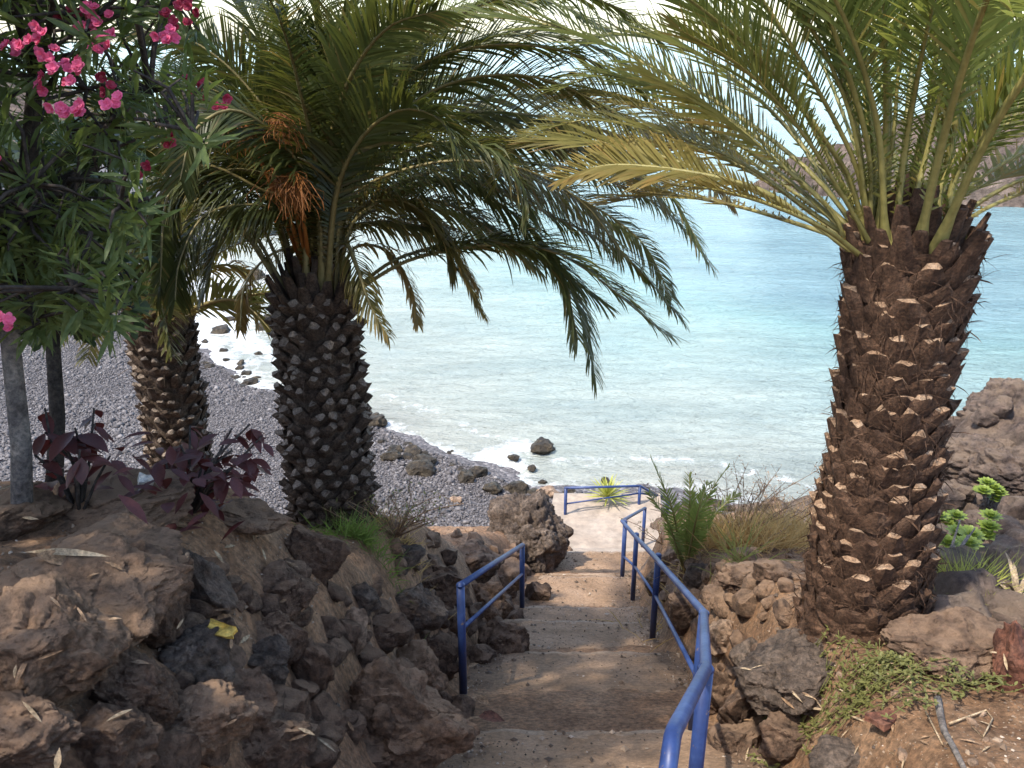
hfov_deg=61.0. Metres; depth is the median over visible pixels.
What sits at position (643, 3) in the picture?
sky
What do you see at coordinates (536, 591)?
stone
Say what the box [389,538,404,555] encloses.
stone
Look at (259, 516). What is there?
boulder
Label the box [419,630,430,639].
stone
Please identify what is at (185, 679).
stone
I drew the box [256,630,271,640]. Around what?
stone
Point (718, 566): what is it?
stone
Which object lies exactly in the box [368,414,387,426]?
shore boulder
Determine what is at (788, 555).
stone
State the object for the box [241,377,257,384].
shore boulder
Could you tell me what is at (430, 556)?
stone
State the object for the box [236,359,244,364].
shore stone
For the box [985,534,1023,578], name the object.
stone
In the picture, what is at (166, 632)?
boulder
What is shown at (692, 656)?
stone
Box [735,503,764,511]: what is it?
shore rock
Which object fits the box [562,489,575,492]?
shore stone
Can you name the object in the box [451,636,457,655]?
stone
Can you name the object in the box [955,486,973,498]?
stone
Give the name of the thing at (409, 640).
stone
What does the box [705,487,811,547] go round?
dry grass
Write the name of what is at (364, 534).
grass tuft
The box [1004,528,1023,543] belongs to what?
stone
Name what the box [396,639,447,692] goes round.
boulder
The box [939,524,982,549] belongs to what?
succulent
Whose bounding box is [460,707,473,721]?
stone
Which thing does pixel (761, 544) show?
stone
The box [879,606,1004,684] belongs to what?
boulder
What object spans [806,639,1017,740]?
creeping weed
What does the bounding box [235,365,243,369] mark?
shore boulder
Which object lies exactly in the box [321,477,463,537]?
dry shrub
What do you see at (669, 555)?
stone
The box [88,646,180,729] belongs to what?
boulder
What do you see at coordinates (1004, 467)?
lava outcrop
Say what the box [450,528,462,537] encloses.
stone
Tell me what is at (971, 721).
stone
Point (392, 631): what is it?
stone
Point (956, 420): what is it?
stone
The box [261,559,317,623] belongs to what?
boulder
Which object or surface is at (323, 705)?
stone
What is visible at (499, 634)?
stone
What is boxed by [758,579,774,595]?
stone
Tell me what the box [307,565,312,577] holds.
stone
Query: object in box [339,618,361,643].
stone
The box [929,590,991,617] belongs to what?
stone
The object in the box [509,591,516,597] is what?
stone
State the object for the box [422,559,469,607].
boulder
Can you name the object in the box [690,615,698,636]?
stone
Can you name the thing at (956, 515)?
succulent
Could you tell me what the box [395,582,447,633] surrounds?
boulder
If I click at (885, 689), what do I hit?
creeping weed
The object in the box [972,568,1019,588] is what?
stone
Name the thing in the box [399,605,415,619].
stone
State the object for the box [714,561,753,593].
stone
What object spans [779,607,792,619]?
stone
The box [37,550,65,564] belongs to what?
dry leaf
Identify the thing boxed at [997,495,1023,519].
stone
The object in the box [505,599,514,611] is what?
stone
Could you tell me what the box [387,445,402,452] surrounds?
shore boulder
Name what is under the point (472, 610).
stone
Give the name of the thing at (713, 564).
stone
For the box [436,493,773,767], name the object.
path steps
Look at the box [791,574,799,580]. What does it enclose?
stone
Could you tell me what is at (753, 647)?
stone
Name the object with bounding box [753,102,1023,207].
headland
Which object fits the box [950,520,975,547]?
dead branch
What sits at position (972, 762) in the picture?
stone
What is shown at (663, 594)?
stone
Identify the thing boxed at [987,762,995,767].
stone
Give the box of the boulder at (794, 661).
[732,627,834,715]
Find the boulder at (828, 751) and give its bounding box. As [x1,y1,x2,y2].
[808,734,860,767]
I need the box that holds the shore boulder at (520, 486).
[503,480,529,494]
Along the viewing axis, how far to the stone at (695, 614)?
8.91 m
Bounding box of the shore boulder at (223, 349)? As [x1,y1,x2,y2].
[219,348,227,351]
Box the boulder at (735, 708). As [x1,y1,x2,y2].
[718,688,764,724]
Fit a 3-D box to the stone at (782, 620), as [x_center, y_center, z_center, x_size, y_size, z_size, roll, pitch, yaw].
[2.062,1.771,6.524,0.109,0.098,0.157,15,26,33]
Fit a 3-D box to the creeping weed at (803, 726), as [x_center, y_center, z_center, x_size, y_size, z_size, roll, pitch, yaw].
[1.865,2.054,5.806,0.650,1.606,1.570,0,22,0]
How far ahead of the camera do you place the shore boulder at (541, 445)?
31.49 m
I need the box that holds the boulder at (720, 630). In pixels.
[694,619,733,656]
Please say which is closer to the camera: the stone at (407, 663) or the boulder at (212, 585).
the boulder at (212, 585)
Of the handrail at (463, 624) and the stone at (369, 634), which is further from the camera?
the handrail at (463, 624)
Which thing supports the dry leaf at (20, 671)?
on the boulder at (36, 622)
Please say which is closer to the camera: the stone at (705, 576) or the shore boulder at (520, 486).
the stone at (705, 576)
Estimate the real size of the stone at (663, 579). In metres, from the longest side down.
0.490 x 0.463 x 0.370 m
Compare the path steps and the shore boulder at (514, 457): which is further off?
the shore boulder at (514, 457)
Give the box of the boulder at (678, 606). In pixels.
[664,588,700,635]
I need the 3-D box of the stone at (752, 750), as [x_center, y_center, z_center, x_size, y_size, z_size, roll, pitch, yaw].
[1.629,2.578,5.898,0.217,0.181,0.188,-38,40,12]
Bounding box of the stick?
[933,696,966,767]
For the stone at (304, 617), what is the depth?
4.78 m
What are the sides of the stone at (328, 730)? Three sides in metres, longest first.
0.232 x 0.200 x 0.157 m
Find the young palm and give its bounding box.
[644,454,741,580]
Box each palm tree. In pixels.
[43,186,367,480]
[48,0,745,531]
[388,0,1023,648]
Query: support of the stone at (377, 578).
on the hillside ground at (556, 710)
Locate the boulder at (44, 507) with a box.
[0,481,73,540]
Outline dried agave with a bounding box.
[999,550,1023,593]
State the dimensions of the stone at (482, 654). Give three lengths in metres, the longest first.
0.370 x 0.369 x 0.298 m
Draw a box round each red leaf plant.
[0,408,164,523]
[77,423,273,540]
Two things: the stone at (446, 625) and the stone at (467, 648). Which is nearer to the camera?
the stone at (446, 625)
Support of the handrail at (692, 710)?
on the path steps
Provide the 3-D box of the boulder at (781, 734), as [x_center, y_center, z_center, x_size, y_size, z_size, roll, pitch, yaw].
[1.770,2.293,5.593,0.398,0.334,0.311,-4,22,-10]
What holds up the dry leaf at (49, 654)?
on the boulder at (36, 622)
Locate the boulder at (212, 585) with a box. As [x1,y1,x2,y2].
[182,548,238,618]
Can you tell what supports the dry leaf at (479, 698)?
on the hillside ground at (556, 710)
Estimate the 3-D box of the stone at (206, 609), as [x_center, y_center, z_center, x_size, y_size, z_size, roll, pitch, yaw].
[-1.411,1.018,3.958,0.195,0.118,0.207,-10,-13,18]
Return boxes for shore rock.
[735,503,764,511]
[759,497,782,507]
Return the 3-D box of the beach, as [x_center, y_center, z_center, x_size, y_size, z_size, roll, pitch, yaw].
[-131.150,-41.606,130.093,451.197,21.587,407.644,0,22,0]
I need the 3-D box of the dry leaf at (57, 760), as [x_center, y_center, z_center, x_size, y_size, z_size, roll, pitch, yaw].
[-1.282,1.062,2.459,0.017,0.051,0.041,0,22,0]
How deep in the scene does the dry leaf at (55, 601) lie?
2.81 m
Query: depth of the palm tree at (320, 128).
6.75 m
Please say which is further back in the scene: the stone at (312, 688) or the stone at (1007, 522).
the stone at (1007, 522)
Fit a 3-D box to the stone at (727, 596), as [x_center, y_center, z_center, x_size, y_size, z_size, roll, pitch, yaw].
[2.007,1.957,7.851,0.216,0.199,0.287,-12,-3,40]
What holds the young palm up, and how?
on the hillside ground at (556, 710)
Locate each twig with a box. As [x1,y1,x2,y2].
[925,711,943,744]
[948,709,993,736]
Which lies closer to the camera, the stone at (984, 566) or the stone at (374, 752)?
the stone at (374, 752)
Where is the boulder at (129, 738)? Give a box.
[70,701,164,767]
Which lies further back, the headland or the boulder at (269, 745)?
the headland
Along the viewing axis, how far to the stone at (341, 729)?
4.40 m
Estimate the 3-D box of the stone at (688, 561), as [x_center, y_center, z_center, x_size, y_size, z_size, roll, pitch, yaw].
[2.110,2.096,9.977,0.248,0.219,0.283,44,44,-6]
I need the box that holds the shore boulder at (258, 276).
[242,267,265,280]
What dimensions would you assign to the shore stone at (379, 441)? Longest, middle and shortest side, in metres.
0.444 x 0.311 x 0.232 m
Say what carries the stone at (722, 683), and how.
on the hillside ground at (556, 710)
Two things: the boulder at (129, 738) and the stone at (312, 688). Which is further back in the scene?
the stone at (312, 688)
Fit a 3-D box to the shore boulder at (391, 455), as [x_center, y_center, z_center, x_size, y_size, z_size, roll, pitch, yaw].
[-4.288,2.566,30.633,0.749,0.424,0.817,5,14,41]
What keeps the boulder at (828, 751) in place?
on the hillside ground at (556, 710)
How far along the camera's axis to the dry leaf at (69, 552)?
3.25 m
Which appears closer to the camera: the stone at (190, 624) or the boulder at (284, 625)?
the stone at (190, 624)
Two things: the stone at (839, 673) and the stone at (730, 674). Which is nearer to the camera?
the stone at (839, 673)
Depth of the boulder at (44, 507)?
4.05 m
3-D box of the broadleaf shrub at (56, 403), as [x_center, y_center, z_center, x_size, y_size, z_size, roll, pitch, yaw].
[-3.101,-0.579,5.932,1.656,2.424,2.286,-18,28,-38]
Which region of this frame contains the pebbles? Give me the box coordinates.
[0,311,587,526]
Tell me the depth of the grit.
7.99 m
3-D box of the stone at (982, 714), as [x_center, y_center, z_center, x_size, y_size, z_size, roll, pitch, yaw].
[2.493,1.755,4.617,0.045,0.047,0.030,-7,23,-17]
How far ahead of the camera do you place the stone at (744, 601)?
7.29 m
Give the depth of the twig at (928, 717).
4.48 m
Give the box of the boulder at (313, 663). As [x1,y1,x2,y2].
[291,637,334,690]
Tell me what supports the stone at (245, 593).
on the hillside ground at (556, 710)
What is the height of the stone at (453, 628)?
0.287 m
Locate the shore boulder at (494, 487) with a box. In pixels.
[482,481,502,493]
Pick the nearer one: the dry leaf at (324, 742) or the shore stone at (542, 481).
the dry leaf at (324, 742)
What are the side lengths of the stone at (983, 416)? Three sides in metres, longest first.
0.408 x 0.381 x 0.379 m
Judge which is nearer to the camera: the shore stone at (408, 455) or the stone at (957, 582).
the stone at (957, 582)
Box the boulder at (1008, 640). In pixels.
[992,620,1023,693]
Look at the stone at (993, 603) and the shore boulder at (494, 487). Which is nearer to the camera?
the stone at (993, 603)
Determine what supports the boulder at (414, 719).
on the hillside ground at (556, 710)
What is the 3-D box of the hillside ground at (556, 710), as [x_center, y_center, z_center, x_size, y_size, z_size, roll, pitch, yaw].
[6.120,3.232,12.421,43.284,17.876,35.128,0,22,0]
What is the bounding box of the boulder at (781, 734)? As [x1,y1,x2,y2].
[757,708,806,767]
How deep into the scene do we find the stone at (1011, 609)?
5.99 m
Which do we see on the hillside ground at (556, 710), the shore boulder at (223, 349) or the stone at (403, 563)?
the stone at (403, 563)
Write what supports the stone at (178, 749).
on the hillside ground at (556, 710)
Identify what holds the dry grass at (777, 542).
on the hillside ground at (556, 710)
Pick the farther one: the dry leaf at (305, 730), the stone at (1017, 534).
the stone at (1017, 534)
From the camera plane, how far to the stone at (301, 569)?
5.08 m
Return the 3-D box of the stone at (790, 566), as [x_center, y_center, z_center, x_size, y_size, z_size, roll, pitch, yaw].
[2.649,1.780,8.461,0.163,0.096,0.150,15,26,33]
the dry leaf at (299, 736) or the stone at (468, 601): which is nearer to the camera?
the dry leaf at (299, 736)
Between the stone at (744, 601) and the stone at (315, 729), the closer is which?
the stone at (315, 729)
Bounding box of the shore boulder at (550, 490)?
[536,485,559,497]
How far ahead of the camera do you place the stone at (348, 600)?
5.73 m
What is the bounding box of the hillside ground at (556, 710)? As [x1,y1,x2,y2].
[0,398,1023,767]
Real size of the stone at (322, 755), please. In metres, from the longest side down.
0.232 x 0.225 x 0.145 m
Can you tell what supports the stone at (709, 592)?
on the hillside ground at (556, 710)
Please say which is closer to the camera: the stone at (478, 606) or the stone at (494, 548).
the stone at (478, 606)
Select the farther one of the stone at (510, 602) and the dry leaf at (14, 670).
the stone at (510, 602)
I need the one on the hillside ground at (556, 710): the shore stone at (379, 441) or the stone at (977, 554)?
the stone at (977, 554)
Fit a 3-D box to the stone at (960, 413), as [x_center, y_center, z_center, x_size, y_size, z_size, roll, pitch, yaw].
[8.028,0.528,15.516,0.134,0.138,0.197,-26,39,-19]
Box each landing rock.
[650,516,670,530]
[669,503,713,515]
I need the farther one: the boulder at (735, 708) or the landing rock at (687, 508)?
the landing rock at (687, 508)
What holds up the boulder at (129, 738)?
on the hillside ground at (556, 710)
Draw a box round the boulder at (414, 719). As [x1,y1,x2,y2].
[347,656,479,767]
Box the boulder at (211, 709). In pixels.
[169,679,258,756]
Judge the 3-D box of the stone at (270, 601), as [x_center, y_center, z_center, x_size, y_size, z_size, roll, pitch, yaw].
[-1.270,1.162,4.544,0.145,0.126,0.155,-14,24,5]
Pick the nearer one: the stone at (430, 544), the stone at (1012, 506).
the stone at (430, 544)
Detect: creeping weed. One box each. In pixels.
[746,625,908,767]
[796,629,966,740]
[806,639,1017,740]
[988,627,1023,692]
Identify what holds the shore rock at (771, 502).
on the beach
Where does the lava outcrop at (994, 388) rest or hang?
on the hillside ground at (556, 710)
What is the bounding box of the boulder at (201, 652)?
[157,620,235,684]
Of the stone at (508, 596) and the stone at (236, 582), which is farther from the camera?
the stone at (508, 596)
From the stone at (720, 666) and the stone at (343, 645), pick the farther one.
the stone at (720, 666)
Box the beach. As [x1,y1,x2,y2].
[0,69,740,526]
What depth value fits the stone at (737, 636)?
7.21 m
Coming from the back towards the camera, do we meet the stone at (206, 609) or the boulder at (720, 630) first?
the boulder at (720, 630)
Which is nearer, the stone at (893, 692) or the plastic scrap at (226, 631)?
the plastic scrap at (226, 631)
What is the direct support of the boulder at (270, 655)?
on the hillside ground at (556, 710)
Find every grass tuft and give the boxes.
[290,504,429,637]
[361,508,468,643]
[934,538,1023,605]
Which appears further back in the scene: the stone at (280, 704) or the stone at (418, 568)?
the stone at (418, 568)
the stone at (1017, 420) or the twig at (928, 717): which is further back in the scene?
the stone at (1017, 420)
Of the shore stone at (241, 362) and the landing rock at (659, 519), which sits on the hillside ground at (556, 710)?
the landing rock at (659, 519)
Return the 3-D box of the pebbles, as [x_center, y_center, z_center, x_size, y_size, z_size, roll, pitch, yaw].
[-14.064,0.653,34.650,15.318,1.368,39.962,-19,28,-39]
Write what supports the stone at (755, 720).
on the hillside ground at (556, 710)
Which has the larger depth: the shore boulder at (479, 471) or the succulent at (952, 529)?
the shore boulder at (479, 471)
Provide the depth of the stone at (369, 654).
5.54 m
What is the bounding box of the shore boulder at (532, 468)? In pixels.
[527,464,535,471]
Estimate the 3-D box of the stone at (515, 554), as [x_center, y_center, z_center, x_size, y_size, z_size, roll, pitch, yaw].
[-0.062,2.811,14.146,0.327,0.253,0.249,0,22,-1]
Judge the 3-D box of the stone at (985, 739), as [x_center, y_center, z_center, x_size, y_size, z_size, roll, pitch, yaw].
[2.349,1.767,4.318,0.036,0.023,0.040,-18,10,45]
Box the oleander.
[0,0,240,535]
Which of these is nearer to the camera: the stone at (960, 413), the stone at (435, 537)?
the stone at (435, 537)
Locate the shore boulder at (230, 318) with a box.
[222,316,234,320]
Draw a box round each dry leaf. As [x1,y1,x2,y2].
[13,666,16,677]
[15,661,27,683]
[22,516,36,519]
[22,701,41,721]
[28,548,108,556]
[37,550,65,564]
[38,650,61,659]
[49,596,60,606]
[54,748,60,767]
[77,607,85,619]
[106,562,123,570]
[107,709,131,720]
[131,660,148,663]
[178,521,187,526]
[214,550,222,561]
[240,635,249,642]
[289,733,308,740]
[298,728,315,735]
[318,737,333,750]
[470,694,490,705]
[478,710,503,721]
[781,697,793,708]
[1003,654,1007,670]
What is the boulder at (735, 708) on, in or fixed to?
on the hillside ground at (556, 710)
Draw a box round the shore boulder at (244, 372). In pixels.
[241,370,251,374]
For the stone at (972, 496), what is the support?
on the hillside ground at (556, 710)
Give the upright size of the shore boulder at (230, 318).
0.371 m
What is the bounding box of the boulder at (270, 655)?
[247,634,290,684]
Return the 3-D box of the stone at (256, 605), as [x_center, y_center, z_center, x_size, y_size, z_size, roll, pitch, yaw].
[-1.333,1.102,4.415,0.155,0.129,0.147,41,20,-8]
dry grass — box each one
[565,494,811,651]
[692,508,802,583]
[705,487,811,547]
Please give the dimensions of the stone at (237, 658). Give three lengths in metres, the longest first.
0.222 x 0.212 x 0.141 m
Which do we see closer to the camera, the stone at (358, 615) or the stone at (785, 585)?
the stone at (358, 615)
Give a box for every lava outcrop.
[943,433,1015,480]
[957,445,1023,502]
[961,509,1023,528]
[962,377,1023,411]
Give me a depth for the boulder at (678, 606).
9.22 m
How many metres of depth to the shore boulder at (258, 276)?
54.73 m
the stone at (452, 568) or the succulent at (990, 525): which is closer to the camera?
the stone at (452, 568)
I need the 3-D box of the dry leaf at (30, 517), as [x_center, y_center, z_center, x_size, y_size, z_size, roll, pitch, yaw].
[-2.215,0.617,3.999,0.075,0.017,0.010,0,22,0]
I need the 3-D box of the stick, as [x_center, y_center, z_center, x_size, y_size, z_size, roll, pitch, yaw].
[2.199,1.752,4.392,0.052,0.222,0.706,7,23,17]
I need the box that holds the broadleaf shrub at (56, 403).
[0,113,161,481]
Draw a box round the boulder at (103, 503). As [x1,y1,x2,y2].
[52,465,194,531]
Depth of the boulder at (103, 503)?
4.31 m
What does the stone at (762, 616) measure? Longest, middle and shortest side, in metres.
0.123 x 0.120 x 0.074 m
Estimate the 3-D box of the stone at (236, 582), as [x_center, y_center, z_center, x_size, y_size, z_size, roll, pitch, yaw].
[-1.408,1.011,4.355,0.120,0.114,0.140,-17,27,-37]
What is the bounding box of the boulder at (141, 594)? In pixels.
[0,529,192,648]
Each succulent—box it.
[939,509,968,524]
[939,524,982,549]
[967,508,1003,544]
[972,476,1008,507]
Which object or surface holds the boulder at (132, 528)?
on the hillside ground at (556, 710)
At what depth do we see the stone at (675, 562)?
11.19 m
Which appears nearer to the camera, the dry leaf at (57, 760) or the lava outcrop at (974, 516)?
the dry leaf at (57, 760)
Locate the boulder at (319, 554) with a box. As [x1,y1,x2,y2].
[284,524,350,585]
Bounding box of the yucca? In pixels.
[586,473,629,505]
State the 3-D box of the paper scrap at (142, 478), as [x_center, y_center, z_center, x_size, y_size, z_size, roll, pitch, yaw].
[-1.850,0.490,4.392,0.073,0.064,0.063,7,38,-32]
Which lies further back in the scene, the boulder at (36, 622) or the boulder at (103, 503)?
the boulder at (103, 503)
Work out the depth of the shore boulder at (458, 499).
27.71 m
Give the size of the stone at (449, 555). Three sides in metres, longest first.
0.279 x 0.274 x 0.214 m
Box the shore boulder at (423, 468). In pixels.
[405,460,435,476]
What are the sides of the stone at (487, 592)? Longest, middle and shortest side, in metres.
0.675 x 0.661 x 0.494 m
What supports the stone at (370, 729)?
on the hillside ground at (556, 710)
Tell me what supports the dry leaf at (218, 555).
on the stone at (224, 565)
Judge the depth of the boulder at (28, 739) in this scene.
2.46 m
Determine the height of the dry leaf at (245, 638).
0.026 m
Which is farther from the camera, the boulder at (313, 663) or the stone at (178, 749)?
the boulder at (313, 663)
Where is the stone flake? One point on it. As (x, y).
(880, 722)
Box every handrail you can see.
[456,543,524,694]
[564,485,668,514]
[620,507,714,767]
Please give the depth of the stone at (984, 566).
6.71 m
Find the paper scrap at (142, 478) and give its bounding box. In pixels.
[137,472,153,485]
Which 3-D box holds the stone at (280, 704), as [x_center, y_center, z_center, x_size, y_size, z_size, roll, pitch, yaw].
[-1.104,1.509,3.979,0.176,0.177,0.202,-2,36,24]
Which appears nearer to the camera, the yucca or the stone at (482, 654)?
the stone at (482, 654)
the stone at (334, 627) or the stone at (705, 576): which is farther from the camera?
the stone at (705, 576)
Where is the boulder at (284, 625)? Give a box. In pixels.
[254,610,308,664]
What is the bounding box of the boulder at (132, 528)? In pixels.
[51,511,182,554]
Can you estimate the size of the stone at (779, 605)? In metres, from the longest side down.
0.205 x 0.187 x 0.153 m
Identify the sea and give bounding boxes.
[1,42,1023,503]
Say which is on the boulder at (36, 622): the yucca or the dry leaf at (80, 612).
the dry leaf at (80, 612)
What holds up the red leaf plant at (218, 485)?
on the hillside ground at (556, 710)
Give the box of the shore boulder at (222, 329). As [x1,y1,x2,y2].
[210,324,229,333]
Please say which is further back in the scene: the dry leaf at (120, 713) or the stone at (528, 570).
the stone at (528, 570)
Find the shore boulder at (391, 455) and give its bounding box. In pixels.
[380,450,401,460]
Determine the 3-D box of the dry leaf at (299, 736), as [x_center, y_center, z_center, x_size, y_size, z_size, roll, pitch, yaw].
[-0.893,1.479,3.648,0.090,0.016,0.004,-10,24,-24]
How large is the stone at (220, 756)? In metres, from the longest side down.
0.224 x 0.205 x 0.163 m
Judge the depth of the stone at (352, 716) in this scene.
4.75 m
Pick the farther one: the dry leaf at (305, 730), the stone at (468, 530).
the stone at (468, 530)
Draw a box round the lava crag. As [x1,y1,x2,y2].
[486,489,573,572]
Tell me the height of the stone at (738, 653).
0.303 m
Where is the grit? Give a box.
[0,480,1023,767]
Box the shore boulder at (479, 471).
[468,465,487,477]
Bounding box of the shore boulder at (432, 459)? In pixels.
[413,454,436,463]
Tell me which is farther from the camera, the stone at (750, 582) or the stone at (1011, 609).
the stone at (750, 582)
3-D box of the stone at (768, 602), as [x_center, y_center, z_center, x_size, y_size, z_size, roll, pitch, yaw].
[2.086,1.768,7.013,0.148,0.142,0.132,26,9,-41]
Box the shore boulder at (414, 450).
[404,444,421,455]
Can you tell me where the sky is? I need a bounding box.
[0,0,1023,41]
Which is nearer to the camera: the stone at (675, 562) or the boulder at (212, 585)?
the boulder at (212, 585)
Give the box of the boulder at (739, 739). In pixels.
[707,721,761,757]
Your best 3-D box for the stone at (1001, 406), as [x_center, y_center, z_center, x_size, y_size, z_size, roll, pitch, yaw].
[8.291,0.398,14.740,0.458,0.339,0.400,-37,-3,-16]
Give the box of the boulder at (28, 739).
[0,689,84,767]
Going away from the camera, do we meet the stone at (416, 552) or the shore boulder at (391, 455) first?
the stone at (416, 552)
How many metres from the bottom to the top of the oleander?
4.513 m
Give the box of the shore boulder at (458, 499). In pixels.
[450,496,462,502]
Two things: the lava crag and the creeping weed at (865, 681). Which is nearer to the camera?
the creeping weed at (865, 681)
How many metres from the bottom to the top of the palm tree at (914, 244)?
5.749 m
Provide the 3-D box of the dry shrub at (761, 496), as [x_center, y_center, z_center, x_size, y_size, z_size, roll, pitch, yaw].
[2.618,1.468,10.216,2.275,0.959,1.502,0,22,0]
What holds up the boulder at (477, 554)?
on the hillside ground at (556, 710)
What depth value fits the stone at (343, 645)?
5.08 m
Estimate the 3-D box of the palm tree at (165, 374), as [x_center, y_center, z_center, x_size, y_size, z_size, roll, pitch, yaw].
[-3.681,0.059,9.477,3.594,4.581,3.297,-13,25,-30]
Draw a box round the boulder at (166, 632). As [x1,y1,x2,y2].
[130,540,193,648]
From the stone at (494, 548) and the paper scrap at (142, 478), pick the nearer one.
the paper scrap at (142, 478)
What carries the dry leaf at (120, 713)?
on the boulder at (129, 738)
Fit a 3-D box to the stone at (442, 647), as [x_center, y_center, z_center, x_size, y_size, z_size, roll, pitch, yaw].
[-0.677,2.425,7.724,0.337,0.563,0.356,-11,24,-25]
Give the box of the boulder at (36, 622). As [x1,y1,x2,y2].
[0,571,132,706]
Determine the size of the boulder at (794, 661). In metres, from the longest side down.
0.787 x 0.736 x 0.482 m
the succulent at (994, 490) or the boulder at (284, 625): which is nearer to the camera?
the boulder at (284, 625)
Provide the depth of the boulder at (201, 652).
3.51 m
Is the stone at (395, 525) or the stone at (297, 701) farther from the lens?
the stone at (395, 525)
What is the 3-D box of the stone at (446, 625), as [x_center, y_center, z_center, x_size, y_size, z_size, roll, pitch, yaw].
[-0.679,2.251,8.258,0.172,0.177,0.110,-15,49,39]
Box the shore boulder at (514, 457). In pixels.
[507,454,519,461]
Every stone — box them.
[137,750,158,767]
[152,729,201,767]
[174,670,194,689]
[183,612,206,625]
[185,622,199,627]
[189,599,221,618]
[201,741,230,766]
[203,557,229,574]
[204,363,214,367]
[218,617,241,644]
[226,574,242,592]
[229,643,246,668]
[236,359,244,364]
[236,582,253,609]
[247,590,262,613]
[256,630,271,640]
[260,593,279,616]
[273,684,311,719]
[275,687,286,697]
[276,695,284,709]
[284,558,307,577]
[291,679,319,699]
[295,606,313,627]
[305,736,340,767]
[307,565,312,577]
[309,723,319,754]
[310,690,342,725]
[314,642,338,665]
[314,719,342,746]
[321,616,345,639]
[326,581,346,602]
[327,636,352,666]
[333,724,345,743]
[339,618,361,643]
[342,709,358,729]
[343,595,352,607]
[345,606,367,655]
[346,710,366,745]
[350,701,376,735]
[352,582,381,615]
[357,642,386,668]
[366,629,372,641]
[366,744,391,767]
[371,583,382,597]
[372,573,383,586]
[372,612,414,653]
[375,598,391,614]
[377,439,386,443]
[386,520,403,536]
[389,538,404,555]
[393,657,413,667]
[395,544,425,574]
[395,557,407,568]
[395,566,404,576]
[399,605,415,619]
[399,620,413,646]
[403,452,413,459]
[404,536,415,544]
[413,561,420,571]
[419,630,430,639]
[425,539,434,548]
[426,531,441,547]
[426,632,458,681]
[427,554,439,559]
[439,692,452,703]
[440,547,457,565]
[441,618,449,628]
[447,565,457,573]
[448,606,457,633]
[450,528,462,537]
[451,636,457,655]
[451,694,474,712]
[454,594,472,607]
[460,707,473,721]
[465,527,473,532]
[466,619,477,637]
[466,640,469,656]
[467,531,483,544]
[467,605,478,619]
[468,644,496,663]
[472,581,512,620]
[473,602,483,620]
[477,616,529,654]
[477,618,485,623]
[490,544,500,553]
[497,557,526,593]
[503,549,517,557]
[505,594,511,601]
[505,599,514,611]
[507,609,524,618]
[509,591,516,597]
[525,563,531,575]
[525,581,551,600]
[527,488,536,493]
[538,479,546,483]
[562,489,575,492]
[645,569,667,596]
[658,584,673,602]
[661,548,678,566]
[670,559,678,568]
[684,555,697,568]
[684,563,707,587]
[689,643,694,661]
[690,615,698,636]
[693,609,697,617]
[701,566,712,583]
[701,583,725,610]
[708,562,715,571]
[709,671,732,714]
[713,591,729,618]
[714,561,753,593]
[715,561,726,571]
[717,663,724,670]
[723,592,733,609]
[726,667,735,680]
[728,637,757,666]
[729,629,745,647]
[730,547,757,560]
[732,588,757,618]
[740,571,759,589]
[740,747,761,758]
[748,716,763,724]
[750,641,763,651]
[752,558,791,582]
[753,582,774,597]
[756,541,774,552]
[757,612,768,621]
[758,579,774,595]
[761,594,775,610]
[772,599,790,621]
[777,577,793,592]
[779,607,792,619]
[779,614,790,626]
[782,560,793,569]
[785,553,794,558]
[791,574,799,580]
[836,671,843,679]
[890,690,899,698]
[897,748,907,762]
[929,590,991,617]
[931,569,998,598]
[935,546,977,572]
[936,523,951,547]
[942,485,965,509]
[948,416,960,425]
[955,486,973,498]
[956,410,965,416]
[960,545,988,565]
[965,486,975,501]
[966,717,977,726]
[967,758,978,766]
[970,406,998,426]
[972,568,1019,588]
[975,563,1021,583]
[978,712,986,716]
[980,514,1023,543]
[981,737,989,741]
[984,598,1001,611]
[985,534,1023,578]
[985,589,1023,627]
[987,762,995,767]
[988,395,1013,418]
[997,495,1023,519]
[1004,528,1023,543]
[1014,417,1022,423]
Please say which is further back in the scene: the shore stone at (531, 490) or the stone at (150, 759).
the shore stone at (531, 490)
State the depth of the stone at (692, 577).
9.43 m
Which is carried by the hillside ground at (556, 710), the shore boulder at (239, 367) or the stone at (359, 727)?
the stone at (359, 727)
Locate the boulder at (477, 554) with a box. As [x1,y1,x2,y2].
[457,539,504,583]
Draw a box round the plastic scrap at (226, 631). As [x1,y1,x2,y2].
[207,618,237,638]
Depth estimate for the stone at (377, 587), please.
6.64 m
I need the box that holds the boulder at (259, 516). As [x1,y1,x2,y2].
[218,498,292,535]
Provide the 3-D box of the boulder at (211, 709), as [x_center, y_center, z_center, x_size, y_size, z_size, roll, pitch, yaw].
[-1.181,1.291,3.284,0.438,0.316,0.326,-8,23,-19]
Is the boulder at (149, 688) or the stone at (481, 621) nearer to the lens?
the boulder at (149, 688)
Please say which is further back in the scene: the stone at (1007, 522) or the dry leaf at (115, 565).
the stone at (1007, 522)
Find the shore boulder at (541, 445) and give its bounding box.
[530,436,555,454]
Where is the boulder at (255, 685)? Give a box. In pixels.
[233,666,278,729]
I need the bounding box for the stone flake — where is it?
[864,707,896,731]
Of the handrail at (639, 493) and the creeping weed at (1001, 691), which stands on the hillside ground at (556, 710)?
the creeping weed at (1001, 691)
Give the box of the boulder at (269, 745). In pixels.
[242,707,312,767]
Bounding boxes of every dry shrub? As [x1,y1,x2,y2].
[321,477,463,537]
[620,516,684,543]
[640,455,818,537]
[740,465,819,526]
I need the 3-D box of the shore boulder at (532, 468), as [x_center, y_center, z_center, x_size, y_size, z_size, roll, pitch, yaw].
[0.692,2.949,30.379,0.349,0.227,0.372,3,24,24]
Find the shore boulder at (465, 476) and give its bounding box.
[458,469,474,483]

